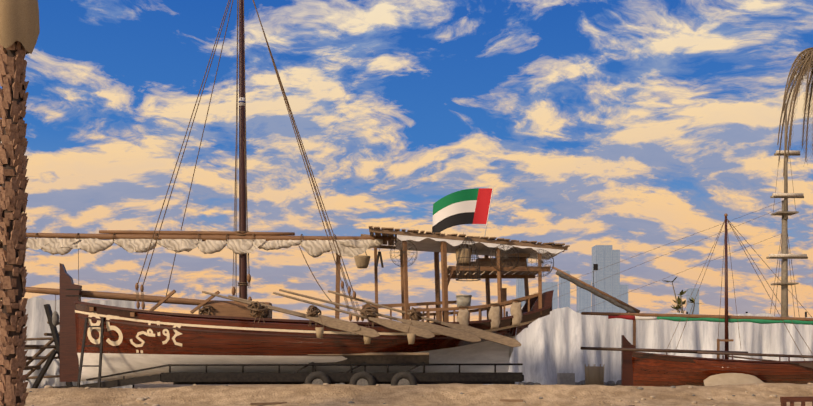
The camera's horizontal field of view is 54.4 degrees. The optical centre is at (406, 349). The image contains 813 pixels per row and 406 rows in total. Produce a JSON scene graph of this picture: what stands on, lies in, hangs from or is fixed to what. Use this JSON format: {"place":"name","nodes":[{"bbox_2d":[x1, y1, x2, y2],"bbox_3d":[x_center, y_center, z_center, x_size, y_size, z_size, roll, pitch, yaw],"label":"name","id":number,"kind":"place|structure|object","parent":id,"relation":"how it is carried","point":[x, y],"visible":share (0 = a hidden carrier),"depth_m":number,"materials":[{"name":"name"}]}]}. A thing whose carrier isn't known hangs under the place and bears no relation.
{"place":"outdoors","nodes":[
{"label":"outdoors","id":0,"kind":"place"},
{"bbox_2d":[60,263,553,381],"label":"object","id":1,"kind":"object","parent":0,"point":[70,294],"visible":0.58,"depth_m":23.75,"materials":[{"name":"brown wood"}]},
{"bbox_2d":[0,0,812,321],"label":"sky","id":2,"kind":"structure","parent":0,"point":[634,127],"materials":[{"name":"blue"}]},
{"bbox_2d":[24,381,812,405],"bbox_3d":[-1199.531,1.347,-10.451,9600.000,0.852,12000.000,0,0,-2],"label":"ground","id":3,"kind":"structure","parent":0,"point":[160,393],"depth_m":20.57,"materials":[{"name":"beige sand"}]},
{"bbox_2d":[0,0,39,405],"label":"palm trunk","id":4,"kind":"object","parent":3,"relation":"on","point":[19,28],"visible":1,"depth_m":13.98,"materials":[{"name":"brown plant"}]},
{"bbox_2d":[24,304,103,387],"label":"props","id":5,"kind":"object","parent":3,"relation":"on","point":[49,357],"visible":0.6,"depth_m":25.51,"materials":[{"name":"wood"}]},
{"bbox_2d":[23,297,134,387],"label":"wall","id":6,"kind":"structure","parent":3,"relation":"on","point":[37,325],"depth_m":28.13,"materials":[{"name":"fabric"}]},
{"bbox_2d":[52,353,523,387],"bbox_3d":[-3.778,0.748,24.648,14.402,1.308,3.679,0,0,-2],"label":"trailer","id":7,"kind":"object","parent":3,"relation":"on","point":[365,378],"visible":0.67,"depth_m":23.15,"materials":[{"name":"metal"}]},
{"bbox_2d":[75,303,549,380],"bbox_3d":[-2.952,-0.239,24.672,14.550,2.421,3.684,0,0,-2],"label":"boat hull","id":8,"kind":"object","parent":7,"relation":"on","point":[201,347],"visible":0.79,"depth_m":23.35,"materials":[{"name":"brown wood"}]},
{"bbox_2d":[87,312,181,352],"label":"hull markings","id":9,"kind":"object","parent":8,"relation":"on","point":[117,330],"visible":0.96,"depth_m":23.58,"materials":[{"name":"beige paint"}]},
{"bbox_2d":[25,0,390,318],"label":"mast and spars","id":10,"kind":"object","parent":8,"relation":"on","point":[140,234],"visible":0.62,"depth_m":24.50,"materials":[{"name":"brown wood"}]},
{"bbox_2d":[26,233,384,257],"bbox_3d":[-6.486,-3.195,24.323,11.666,0.738,0.272,0,0,-2],"label":"furled sail","id":11,"kind":"object","parent":10,"relation":"attached to","point":[351,248],"visible":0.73,"depth_m":24.24,"materials":[{"name":"beige fabric"}]},
{"bbox_2d":[52,0,363,325],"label":"rigging ropes","id":12,"kind":"object","parent":10,"relation":"attached to","point":[55,318],"visible":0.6,"depth_m":24.20,"materials":[{"name":"brown fabric"}]},
{"bbox_2d":[198,289,520,346],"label":"dhow oars","id":13,"kind":"object","parent":8,"relation":"on","point":[414,326],"visible":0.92,"depth_m":22.68,"materials":[{"name":"brown wood"}]},
{"bbox_2d":[361,226,569,321],"bbox_3d":[1.771,-2.117,24.809,6.407,2.983,3.762,0,0,-2],"label":"deck canopy","id":14,"kind":"object","parent":8,"relation":"on","point":[436,243],"visible":0.81,"depth_m":23.92,"materials":[{"name":"brown wood"}]},
{"bbox_2d":[354,233,553,280],"bbox_3d":[1.394,-2.762,23.840,6.009,1.453,1.926,0,0,-2],"label":"dhow gear","id":15,"kind":"object","parent":14,"relation":"hanging from","point":[463,256],"visible":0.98,"depth_m":23.36,"materials":[{"name":"brown wicker"}]},
{"bbox_2d":[432,188,492,236],"bbox_3d":[1.781,-4.148,25.094,1.966,2.005,0.190,0,0,1],"label":"flag","id":16,"kind":"object","parent":14,"relation":"attached to","point":[467,206],"visible":0.92,"depth_m":25.11,"materials":[{"name":"multicoloured fabric"}]},
{"bbox_2d":[457,299,522,328],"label":"sacks","id":17,"kind":"object","parent":8,"relation":"on","point":[493,314],"visible":0.9,"depth_m":23.38,"materials":[{"name":"beige fabric"}]},
{"bbox_2d":[29,383,812,405],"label":"pebbles","id":18,"kind":"object","parent":3,"relation":"on","point":[350,402],"visible":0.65,"depth_m":20.20,"materials":[{"name":"stone"}]},
{"bbox_2d":[132,311,806,387],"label":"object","id":19,"kind":"object","parent":3,"relation":"on","point":[594,375],"visible":0.23,"depth_m":28.90,"materials":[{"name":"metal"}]},
{"bbox_2d":[552,264,639,312],"bbox_3d":[8.635,-2.722,35.977,4.064,2.352,0.260,0,0,-2],"label":"wooden spar","id":20,"kind":"object","parent":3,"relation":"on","point":[600,293],"visible":0.96,"depth_m":35.92,"materials":[{"name":"brown wood"}]},
{"bbox_2d":[483,307,812,384],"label":"fence","id":21,"kind":"object","parent":3,"relation":"on","point":[552,344],"visible":0.4,"depth_m":31.18,"materials":[{"name":"fabric"}]},
{"bbox_2d":[531,105,807,316],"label":"tall ship","id":22,"kind":"object","parent":3,"relation":"on","point":[784,255],"visible":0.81,"depth_m":61.41,"materials":[{"name":"wood"}]},
{"bbox_2d":[663,277,697,313],"bbox_3d":[11.937,-0.876,34.234,1.758,4.555,1.169,0,0,-38],"label":"plant","id":23,"kind":"object","parent":3,"relation":"on","point":[680,303],"visible":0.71,"depth_m":34.07,"materials":[{"name":"green plant"}]},
{"bbox_2d":[580,214,812,385],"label":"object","id":24,"kind":"object","parent":3,"relation":"on","point":[627,349],"visible":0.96,"depth_m":26.52,"materials":[{"name":"brown wood"}]},
{"bbox_2d":[632,353,812,386],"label":"small boat hull","id":25,"kind":"object","parent":3,"relation":"on","point":[658,370],"visible":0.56,"depth_m":25.89,"materials":[{"name":"brown wood"}]},
{"bbox_2d":[704,373,763,385],"bbox_3d":[10.556,1.073,25.119,2.400,0.618,0.900,0,0,-2],"label":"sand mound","id":26,"kind":"object","parent":3,"relation":"on","point":[728,379],"visible":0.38,"depth_m":25.37,"materials":[{"name":"beige sand"}]},
{"bbox_2d":[777,47,812,182],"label":"palm","id":27,"kind":"object","parent":3,"relation":"on","point":[803,65],"visible":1,"depth_m":20.39,"materials":[{"name":"brown plant"}]},
{"bbox_2d":[780,397,812,405],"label":"bench","id":28,"kind":"object","parent":3,"relation":"on","point":[791,400],"visible":1,"depth_m":13.96,"materials":[{"name":"brown wood"}]},
{"bbox_2d":[516,245,698,315],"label":"buildings","id":29,"kind":"structure","parent":0,"point":[603,256],"depth_m":2040.62,"materials":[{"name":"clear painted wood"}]}
]}

